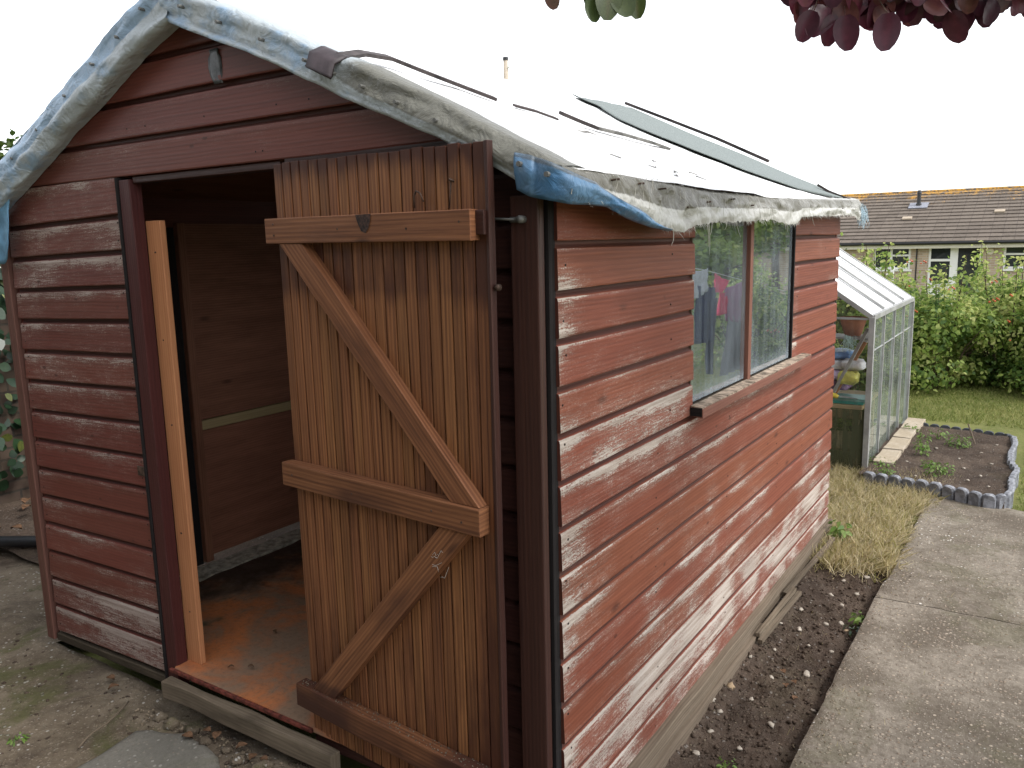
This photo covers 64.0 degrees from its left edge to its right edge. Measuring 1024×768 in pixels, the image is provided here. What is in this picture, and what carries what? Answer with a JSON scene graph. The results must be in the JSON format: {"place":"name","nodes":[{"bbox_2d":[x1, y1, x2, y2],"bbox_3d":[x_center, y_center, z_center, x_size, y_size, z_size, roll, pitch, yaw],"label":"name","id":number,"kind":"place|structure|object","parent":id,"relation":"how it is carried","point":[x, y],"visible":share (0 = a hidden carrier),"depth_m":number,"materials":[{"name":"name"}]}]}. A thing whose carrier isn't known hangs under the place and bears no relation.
{"place":"outdoors","nodes":[
{"label":"outdoors","id":0,"kind":"place"},
{"bbox_2d":[0,499,299,575],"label":"soil","id":1,"kind":"structure","parent":0,"point":[13,513],"depth_m":4.94,"materials":[{"name":"brown soil"}]},
{"bbox_2d":[0,264,24,490],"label":"ivy hedge","id":2,"kind":"object","parent":1,"relation":"on","point":[16,470],"depth_m":5.38,"materials":[{"name":"green plant"}]},
{"bbox_2d":[0,314,29,504],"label":"garden wall","id":3,"kind":"structure","parent":1,"relation":"on","point":[17,489],"depth_m":5.49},
{"bbox_2d":[11,524,21,528],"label":"dead leaf","id":4,"kind":"object","parent":1,"relation":"on","point":[19,526],"visible":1,"depth_m":4.84,"materials":[{"name":"brown plant"}]},
{"bbox_2d":[0,536,36,547],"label":"black pipe","id":5,"kind":"object","parent":1,"relation":"on","point":[17,541],"visible":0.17,"depth_m":4.62,"materials":[{"name":"plastic"}]},
{"bbox_2d":[21,498,30,503],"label":"dead leaf","id":6,"kind":"object","parent":1,"relation":"on","point":[23,500],"visible":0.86,"depth_m":5.34,"materials":[{"name":"brown plant"}]},
{"bbox_2d":[21,504,30,509],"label":"dead leaf","id":7,"kind":"object","parent":1,"relation":"on","point":[23,506],"visible":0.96,"depth_m":5.22,"materials":[{"name":"brown plant"}]},
{"bbox_2d":[0,548,310,767],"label":"front paving","id":8,"kind":"structure","parent":0,"point":[22,609],"depth_m":3.10,"materials":[{"name":"concrete"}]},
{"bbox_2d":[6,732,30,746],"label":"weed plant","id":9,"kind":"object","parent":8,"relation":"on","point":[24,739],"visible":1,"depth_m":2.87,"materials":[{"name":"green plant"}]},
{"bbox_2d":[78,701,128,748],"bbox_3d":[-1.443,1.205,2.918,0.024,0.016,0.290,0,10,8],"label":"twig","id":10,"kind":"object","parent":8,"relation":"on","point":[91,733],"visible":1,"depth_m":2.88,"materials":[{"name":"brown wood"}]},
{"bbox_2d":[106,674,114,679],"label":"dead leaf","id":11,"kind":"object","parent":8,"relation":"on","point":[111,676],"visible":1,"depth_m":3.21,"materials":[{"name":"brown plant"}]},
{"bbox_2d":[108,683,118,689],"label":"dead leaf","id":12,"kind":"object","parent":8,"relation":"on","point":[112,685],"visible":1,"depth_m":3.15,"materials":[{"name":"brown plant"}]},
{"bbox_2d":[77,730,219,767],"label":"cement patch","id":13,"kind":"object","parent":8,"relation":"on","point":[146,749],"visible":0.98,"depth_m":2.73,"materials":[{"name":"grey concrete"}]},
{"bbox_2d":[0,633,314,767],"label":"dirt crumbs","id":14,"kind":"object","parent":8,"relation":"on","point":[182,731],"visible":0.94,"depth_m":2.98,"materials":[{"name":"brown soil"}]},
{"bbox_2d":[152,711,168,719],"bbox_3d":[-1.266,1.199,2.953,0.056,0.037,0.042,-3,10,-11],"label":"rubble lump","id":15,"kind":"object","parent":8,"relation":"on","point":[161,715],"visible":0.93,"depth_m":2.94,"materials":[{"name":"stone"}]},
{"bbox_2d":[163,717,179,729],"bbox_3d":[-1.208,1.200,2.900,0.073,0.049,0.058,5,12,33],"label":"rubble lump","id":16,"kind":"object","parent":8,"relation":"on","point":[170,723],"visible":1,"depth_m":2.88,"materials":[{"name":"stone"}]},
{"bbox_2d":[182,731,192,737],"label":"dead leaf","id":17,"kind":"object","parent":8,"relation":"on","point":[189,734],"visible":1,"depth_m":2.78,"materials":[{"name":"brown plant"}]},
{"bbox_2d":[184,724,200,735],"bbox_3d":[-1.108,1.197,2.834,0.057,0.040,0.054,-7,11,-32],"label":"rubble lump","id":18,"kind":"object","parent":8,"relation":"on","point":[194,729],"visible":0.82,"depth_m":2.83,"materials":[{"name":"stone"}]},
{"bbox_2d":[198,735,212,745],"bbox_3d":[-1.030,1.202,2.761,0.050,0.035,0.037,0,10,7],"label":"rubble lump","id":19,"kind":"object","parent":8,"relation":"on","point":[205,740],"visible":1,"depth_m":2.75,"materials":[{"name":"stone"}]},
{"bbox_2d":[203,726,210,731],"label":"dead leaf","id":20,"kind":"object","parent":8,"relation":"on","point":[208,728],"visible":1,"depth_m":2.80,"materials":[{"name":"brown plant"}]},
{"bbox_2d":[212,731,220,738],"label":"dead leaf","id":21,"kind":"object","parent":8,"relation":"on","point":[215,734],"visible":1,"depth_m":2.76,"materials":[{"name":"brown plant"}]},
{"bbox_2d":[221,745,233,753],"bbox_3d":[-0.943,1.212,2.715,0.034,0.021,0.037,5,12,33],"label":"rubble lump","id":22,"kind":"object","parent":8,"relation":"on","point":[226,749],"visible":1,"depth_m":2.71,"materials":[{"name":"stone"}]},
{"bbox_2d":[230,754,246,766],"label":"rubble lump","id":23,"kind":"object","parent":8,"relation":"on","point":[238,760],"visible":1,"depth_m":2.64,"materials":[{"name":"stone"}]},
{"bbox_2d":[236,741,247,748],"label":"dead leaf","id":24,"kind":"object","parent":8,"relation":"on","point":[240,743],"visible":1,"depth_m":2.70,"materials":[{"name":"brown plant"}]},
{"bbox_2d":[249,753,256,760],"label":"dead leaf","id":25,"kind":"object","parent":8,"relation":"on","point":[251,755],"visible":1,"depth_m":2.64,"materials":[{"name":"brown plant"}]},
{"bbox_2d":[250,759,273,767],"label":"rubble lump","id":26,"kind":"object","parent":8,"relation":"on","point":[263,763],"visible":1,"depth_m":2.60,"materials":[{"name":"stone"}]},
{"bbox_2d":[3,511,953,767],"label":"gravel","id":27,"kind":"structure","parent":8,"relation":"on","point":[182,728],"depth_m":2.94,"materials":[{"name":"grey gravel"}]},
{"bbox_2d":[2,294,994,767],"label":"ground","id":28,"kind":"structure","parent":0,"point":[346,762],"depth_m":3.37,"materials":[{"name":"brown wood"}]},
{"bbox_2d":[0,128,21,159],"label":"garden tree","id":29,"kind":"object","parent":28,"relation":"on","point":[9,142],"visible":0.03,"depth_m":8.07,"materials":[{"name":"green plant"}]},
{"bbox_2d":[0,0,868,767],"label":"garden shed","id":30,"kind":"structure","parent":28,"relation":"on","point":[506,404],"depth_m":2.50,"materials":[{"name":"brown wood"}]},
{"bbox_2d":[264,140,508,767],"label":"door","id":31,"kind":"structure","parent":30,"relation":"in","point":[390,287],"depth_m":2.15,"materials":[{"name":"wood"}]},
{"bbox_2d":[688,220,810,418],"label":"window","id":32,"kind":"structure","parent":30,"relation":"in","point":[742,312],"depth_m":3.08,"materials":[{"name":"clear glass"}]},
{"bbox_2d":[503,57,509,79],"bbox_3d":[-0.104,-6.265,26.675,0.240,8.304,0.261,-5,10,-19],"label":"utility pole","id":33,"kind":"object","parent":28,"relation":"on","point":[505,64],"visible":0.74,"depth_m":25.98,"materials":[{"name":"brown wood"}]},
{"bbox_2d":[836,249,937,368],"bbox_3d":[4.922,-0.940,11.084,2.631,1.935,1.730,5,12,33],"label":"rose bush","id":34,"kind":"object","parent":28,"relation":"on","point":[901,264],"visible":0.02,"depth_m":10.88,"materials":[{"name":"green plant"}]},
{"bbox_2d":[886,261,910,280],"bbox_3d":[10.988,-2.688,23.371,0.668,1.666,0.050,5,12,33],"label":"rotary dryer","id":35,"kind":"object","parent":28,"relation":"on","point":[893,270],"visible":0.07,"depth_m":23.32,"materials":[{"name":"white plastic"}]},
{"bbox_2d":[837,185,1023,303],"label":"bungalow","id":36,"kind":"object","parent":28,"relation":"on","point":[932,228],"visible":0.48,"depth_m":26.93,"materials":[{"name":"tile"}]},
{"bbox_2d":[873,249,910,268],"bbox_3d":[12.522,-4.156,27.012,1.130,0.750,0.060,5,12,33],"label":"window","id":37,"kind":"structure","parent":36,"relation":"in","point":[893,251],"depth_m":26.95,"materials":[{"name":"white plastic"}]},
{"bbox_2d":[926,248,980,303],"bbox_3d":[14.070,-3.355,26.126,1.500,2.100,0.063,5,12,33],"label":"patio door","id":38,"kind":"structure","parent":36,"relation":"in","point":[937,256],"depth_m":26.08,"materials":[{"name":"white plastic"}]},
{"bbox_2d":[1003,247,1023,268],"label":"window","id":39,"kind":"structure","parent":36,"relation":"in","point":[1008,252],"depth_m":25.16,"materials":[{"name":"white plastic"}]},
{"bbox_2d":[921,240,1019,375],"bbox_3d":[6.001,-0.844,10.167,1.936,1.855,1.587,5,12,33],"label":"rose bush","id":40,"kind":"object","parent":28,"relation":"on","point":[989,278],"visible":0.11,"depth_m":10.25,"materials":[{"name":"green plant"}]},
{"bbox_2d":[0,0,1023,267],"label":"sky","id":41,"kind":"structure","parent":0,"point":[929,111],"materials":[{"name":"white"}]},
{"bbox_2d":[665,547,896,767],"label":"soil strip","id":42,"kind":"object","parent":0,"point":[733,701],"visible":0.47,"depth_m":3.10,"materials":[{"name":"brown soil"}]},
{"bbox_2d":[692,750,699,754],"bbox_3d":[0.600,1.205,2.676,0.026,0.014,0.023,0,10,9],"label":"stone","id":43,"kind":"object","parent":42,"relation":"on","point":[695,752],"visible":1,"depth_m":2.67,"materials":[{"name":"white stone"}]},
{"bbox_2d":[650,623,762,767],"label":"base timber","id":44,"kind":"object","parent":42,"relation":"on","point":[684,732],"visible":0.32,"depth_m":2.89,"materials":[{"name":"brown wood"}]},
{"bbox_2d":[716,756,736,767],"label":"weed plant","id":45,"kind":"object","parent":42,"relation":"on","point":[724,765],"visible":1,"depth_m":2.62,"materials":[{"name":"green plant"}]},
{"bbox_2d":[727,682,734,690],"bbox_3d":[0.822,1.134,3.078,0.032,0.022,0.040,0,10,7],"label":"stone","id":46,"kind":"object","parent":42,"relation":"on","point":[730,685],"visible":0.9,"depth_m":3.07,"materials":[{"name":"beige stone"}]},
{"bbox_2d":[767,721,773,728],"bbox_3d":[0.899,1.181,2.846,0.026,0.019,0.027,5,12,33],"label":"stone","id":47,"kind":"object","parent":42,"relation":"on","point":[770,723],"visible":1,"depth_m":2.84,"materials":[{"name":"white stone"}]},
{"bbox_2d":[755,587,795,636],"bbox_3d":[1.154,0.988,3.571,0.022,0.032,0.503,6,12,35],"label":"timber batten","id":48,"kind":"object","parent":42,"relation":"on","point":[764,626],"visible":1,"depth_m":3.54,"materials":[{"name":"brown wood"}]},
{"bbox_2d":[758,591,801,643],"bbox_3d":[1.171,1.009,3.570,0.021,0.023,0.551,6,12,35],"label":"timber batten","id":49,"kind":"object","parent":42,"relation":"on","point":[776,621],"visible":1,"depth_m":3.54,"materials":[{"name":"brown wood"}]},
{"bbox_2d":[676,552,892,767],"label":"soil clods","id":50,"kind":"object","parent":42,"relation":"on","point":[759,744],"visible":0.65,"depth_m":3.16,"materials":[{"name":"brown soil"}]},
{"bbox_2d":[803,670,809,676],"bbox_3d":[1.141,1.122,3.168,0.028,0.024,0.036,5,12,33],"label":"stone","id":51,"kind":"object","parent":42,"relation":"on","point":[806,673],"visible":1,"depth_m":3.16,"materials":[{"name":"white stone"}]},
{"bbox_2d":[782,537,835,595],"bbox_3d":[1.482,0.892,4.058,0.022,0.022,0.833,6,12,35],"label":"timber batten","id":52,"kind":"object","parent":42,"relation":"on","point":[803,572],"visible":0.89,"depth_m":4.01,"materials":[{"name":"wood"}]},
{"bbox_2d":[827,520,851,542],"bbox_3d":[1.773,0.816,4.445,0.140,0.155,0.178,5,12,33],"label":"weed plant","id":53,"kind":"object","parent":42,"relation":"on","point":[840,531],"visible":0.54,"depth_m":4.41,"materials":[{"name":"green plant"}]},
{"bbox_2d":[842,623,859,636],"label":"weed plant","id":54,"kind":"object","parent":42,"relation":"on","point":[850,631],"visible":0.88,"depth_m":3.50,"materials":[{"name":"green plant"}]},
{"bbox_2d":[848,611,864,624],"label":"weed plant","id":55,"kind":"object","parent":42,"relation":"on","point":[858,619],"visible":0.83,"depth_m":3.58,"materials":[{"name":"green plant"}]},
{"bbox_2d":[787,503,967,743],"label":"straw bits","id":56,"kind":"object","parent":42,"relation":"on","point":[881,597],"visible":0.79,"depth_m":3.96,"materials":[{"name":"beige plant"}]},
{"bbox_2d":[790,598,1023,767],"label":"path","id":57,"kind":"structure","parent":0,"point":[959,703],"depth_m":2.91,"materials":[{"name":"concrete"}]},
{"bbox_2d":[829,375,1023,552],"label":"lawn","id":58,"kind":"structure","parent":0,"point":[1016,432],"depth_m":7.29,"materials":[{"name":"green plant"}]},
{"bbox_2d":[831,390,877,464],"bbox_3d":[2.007,0.287,6.360,1.420,0.470,0.625,5,12,33],"label":"potting bench","id":59,"kind":"object","parent":58,"relation":"on","point":[852,406],"visible":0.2,"depth_m":6.18,"materials":[{"name":"wood"}]},
{"bbox_2d":[833,400,864,404],"bbox_3d":[2.283,0.099,5.949,0.540,0.024,0.240,5,12,33],"label":"seed tray","id":60,"kind":"object","parent":59,"relation":"on","point":[848,402],"visible":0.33,"depth_m":5.76,"materials":[{"name":"teal plastic"}]},
{"bbox_2d":[833,393,872,402],"bbox_3d":[2.299,0.083,5.935,0.540,0.024,0.240,5,12,33],"label":"seed tray","id":61,"kind":"object","parent":60,"relation":"on","point":[860,398],"visible":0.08,"depth_m":5.80,"materials":[{"name":"teal plastic"}]},
{"bbox_2d":[831,379,852,389],"bbox_3d":[2.286,-0.020,6.072,0.451,0.094,0.334,5,12,33],"label":"compost bag","id":62,"kind":"object","parent":61,"relation":"on","point":[845,387],"visible":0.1,"depth_m":5.88,"materials":[{"name":"purple plastic"}]},
{"bbox_2d":[834,369,843,379],"bbox_3d":[2.288,-0.088,6.031,0.412,0.088,0.315,5,12,33],"label":"compost bag","id":63,"kind":"object","parent":62,"relation":"on","point":[836,371],"visible":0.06,"depth_m":5.86,"materials":[{"name":"plastic"}]},
{"bbox_2d":[832,359,843,369],"bbox_3d":[2.333,-0.156,6.014,0.386,0.083,0.285,5,12,33],"label":"compost bag","id":64,"kind":"object","parent":63,"relation":"on","point":[837,364],"visible":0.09,"depth_m":5.86,"materials":[{"name":"white plastic"}]},
{"bbox_2d":[835,348,853,359],"bbox_3d":[2.359,-0.224,6.005,0.316,0.074,0.251,5,12,33],"label":"compost bag","id":65,"kind":"object","parent":64,"relation":"on","point":[841,354],"visible":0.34,"depth_m":5.88,"materials":[{"name":"blue plastic"}]},
{"bbox_2d":[837,370,859,384],"bbox_3d":[2.383,-0.046,5.807,0.145,0.106,0.132,5,12,33],"label":"compost bag","id":66,"kind":"object","parent":62,"relation":"on","point":[850,377],"visible":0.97,"depth_m":5.76,"materials":[{"name":"yellow plastic"}]},
{"bbox_2d":[841,358,866,370],"bbox_3d":[2.416,-0.136,5.791,0.163,0.086,0.129,5,12,33],"label":"compost bag","id":67,"kind":"object","parent":66,"relation":"on","point":[858,364],"visible":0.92,"depth_m":5.74,"materials":[{"name":"white plastic"}]},
{"bbox_2d":[833,393,857,399],"bbox_3d":[2.296,0.079,5.756,0.251,0.048,0.063,5,12,33],"label":"trowel","id":68,"kind":"object","parent":61,"relation":"on","point":[835,395],"visible":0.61,"depth_m":5.76,"materials":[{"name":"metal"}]},
{"bbox_2d":[835,334,867,393],"bbox_3d":[2.400,-0.157,5.768,0.253,0.470,0.034,5,12,33],"label":"wooden stake","id":69,"kind":"object","parent":61,"relation":"on","point":[863,345],"visible":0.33,"depth_m":5.72,"materials":[{"name":"brown wood"}]},
{"bbox_2d":[838,327,891,430],"bbox_3d":[2.870,-0.036,6.840,0.538,0.954,0.850,5,12,33],"label":"tomato plant","id":70,"kind":"object","parent":58,"relation":"on","point":[860,385],"visible":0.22,"depth_m":6.74,"materials":[{"name":"green plant"}]},
{"bbox_2d":[830,248,914,471],"bbox_3d":[2.133,-0.446,6.774,1.906,1.778,1.836,5,12,33],"label":"greenhouse","id":71,"kind":"object","parent":58,"relation":"on","point":[869,293],"visible":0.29,"depth_m":5.97,"materials":[{"name":"metal"}]},
{"bbox_2d":[842,334,856,352],"bbox_3d":[2.354,-0.269,5.715,0.117,0.156,0.050,5,12,33],"label":"tangled twine","id":72,"kind":"object","parent":71,"relation":"hanging from","point":[848,342],"visible":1,"depth_m":5.71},
{"bbox_2d":[833,328,868,392],"bbox_3d":[2.355,-0.136,5.734,0.261,0.528,0.020,8,13,42],"label":"aluminium strut","id":73,"kind":"object","parent":71,"relation":"attached to","point":[857,348],"visible":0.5,"depth_m":5.71,"materials":[{"name":"grey metal"}]},
{"bbox_2d":[840,316,866,335],"bbox_3d":[2.418,-0.409,5.812,0.176,0.130,0.176,5,12,33],"label":"plant pot","id":74,"kind":"object","parent":71,"relation":"on","point":[853,327],"visible":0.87,"depth_m":5.76,"materials":[{"name":"ceramic"}]},
{"bbox_2d":[814,467,939,551],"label":"grass","id":75,"kind":"structure","parent":58,"relation":"on","point":[875,505],"depth_m":4.94,"materials":[{"name":"green plant"}]},
{"bbox_2d":[810,459,960,582],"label":"dry grass","id":76,"kind":"structure","parent":58,"relation":"on","point":[866,547],"depth_m":4.68,"materials":[{"name":"beige plant"}]},
{"bbox_2d":[834,232,937,382],"bbox_3d":[4.098,-0.864,9.261,1.435,1.744,1.456,5,12,33],"label":"rose bush","id":77,"kind":"object","parent":58,"relation":"on","point":[851,310],"visible":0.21,"depth_m":9.10,"materials":[{"name":"green plant"}]},
{"bbox_2d":[859,424,1011,508],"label":"bed soil","id":78,"kind":"structure","parent":58,"relation":"on","point":[974,461],"depth_m":5.76,"materials":[{"name":"brown soil"}]},
{"bbox_2d":[868,456,895,467],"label":"weed plant","id":79,"kind":"object","parent":78,"relation":"on","point":[875,463],"visible":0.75,"depth_m":5.65,"materials":[{"name":"green plant"}]},
{"bbox_2d":[874,463,895,474],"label":"weed plant","id":80,"kind":"object","parent":78,"relation":"on","point":[885,471],"visible":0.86,"depth_m":5.45,"materials":[{"name":"green plant"}]},
{"bbox_2d":[873,449,901,464],"bbox_3d":[2.673,0.526,5.835,0.133,0.040,0.371,5,12,33],"label":"paving brick","id":81,"kind":"object","parent":78,"relation":"on","point":[889,456],"visible":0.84,"depth_m":5.81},
{"bbox_2d":[883,437,910,452],"bbox_3d":[2.904,0.462,6.178,0.137,0.038,0.393,5,12,33],"label":"paving brick","id":82,"kind":"object","parent":78,"relation":"on","point":[897,443],"visible":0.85,"depth_m":6.15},
{"bbox_2d":[893,428,915,438],"bbox_3d":[3.113,0.401,6.498,0.127,0.039,0.324,5,12,33],"label":"paving brick","id":83,"kind":"object","parent":78,"relation":"on","point":[905,433],"visible":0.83,"depth_m":6.47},
{"bbox_2d":[900,418,925,431],"bbox_3d":[3.337,0.341,6.822,0.142,0.039,0.422,5,12,33],"label":"paving brick","id":84,"kind":"object","parent":78,"relation":"on","point":[913,422],"visible":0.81,"depth_m":6.80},
{"bbox_2d":[912,433,931,448],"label":"weed plant","id":85,"kind":"object","parent":78,"relation":"on","point":[918,436],"visible":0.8,"depth_m":6.06,"materials":[{"name":"green plant"}]},
{"bbox_2d":[913,442,930,455],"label":"weed plant","id":86,"kind":"object","parent":78,"relation":"on","point":[921,449],"visible":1,"depth_m":5.88,"materials":[{"name":"green plant"}]},
{"bbox_2d":[920,459,937,467],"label":"weed plant","id":87,"kind":"object","parent":78,"relation":"on","point":[934,463],"visible":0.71,"depth_m":5.61,"materials":[{"name":"green plant"}]},
{"bbox_2d":[923,460,945,476],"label":"weed plant","id":88,"kind":"object","parent":78,"relation":"on","point":[931,469],"visible":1,"depth_m":5.40,"materials":[{"name":"green plant"}]},
{"bbox_2d":[927,428,948,439],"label":"weed plant","id":89,"kind":"object","parent":78,"relation":"on","point":[942,433],"visible":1,"depth_m":6.34,"materials":[{"name":"green plant"}]},
{"bbox_2d":[936,462,954,475],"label":"weed plant","id":90,"kind":"object","parent":78,"relation":"on","point":[946,469],"visible":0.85,"depth_m":5.42,"materials":[{"name":"green plant"}]},
{"bbox_2d":[944,435,971,448],"bbox_3d":[3.334,0.431,6.122,0.187,0.099,0.190,5,12,33],"label":"weed plant","id":91,"kind":"object","parent":78,"relation":"on","point":[958,442],"visible":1,"depth_m":6.10,"materials":[{"name":"green plant"}]},
{"bbox_2d":[968,424,975,443],"bbox_3d":[3.493,0.382,6.228,0.012,0.145,0.094,-3,10,-11],"label":"stick","id":92,"kind":"object","parent":78,"relation":"on","point":[971,433],"visible":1,"depth_m":6.22,"materials":[{"name":"wood"}]},
{"bbox_2d":[863,422,1019,508],"bbox_3d":[3.143,0.537,5.880,0.873,0.125,2.009,5,12,33],"label":"bed edging","id":93,"kind":"object","parent":58,"relation":"on","point":[974,498],"visible":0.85,"depth_m":5.16,"materials":[{"name":"grey concrete"}]},
{"bbox_2d":[875,251,1015,393],"bbox_3d":[4.587,-0.691,8.894,1.395,1.492,1.473,-2,10,-6],"label":"rose bush","id":94,"kind":"object","parent":58,"relation":"on","point":[945,323],"visible":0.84,"depth_m":8.58,"materials":[{"name":"green plant"}]},
{"bbox_2d":[944,252,1023,392],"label":"rose bush","id":95,"kind":"object","parent":58,"relation":"on","point":[1011,308],"visible":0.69,"depth_m":8.74,"materials":[{"name":"green plant"}]},
{"bbox_2d":[997,310,1023,395],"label":"rose bush","id":96,"kind":"object","parent":58,"relation":"on","point":[1015,377],"visible":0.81,"depth_m":8.32,"materials":[{"name":"green plant"}]},
{"bbox_2d":[875,496,1023,625],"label":"path","id":97,"kind":"structure","parent":0,"point":[983,561],"depth_m":4.08,"materials":[{"name":"concrete"}]},
{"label":"lawn","id":98,"kind":"structure","parent":0,"visible":0},
{"bbox_2d":[545,0,1023,51],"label":"smoke bush","id":99,"kind":"object","parent":98,"relation":"on","point":[831,22],"visible":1,"depth_m":1.90,"materials":[{"name":"purple plant"}]}
]}

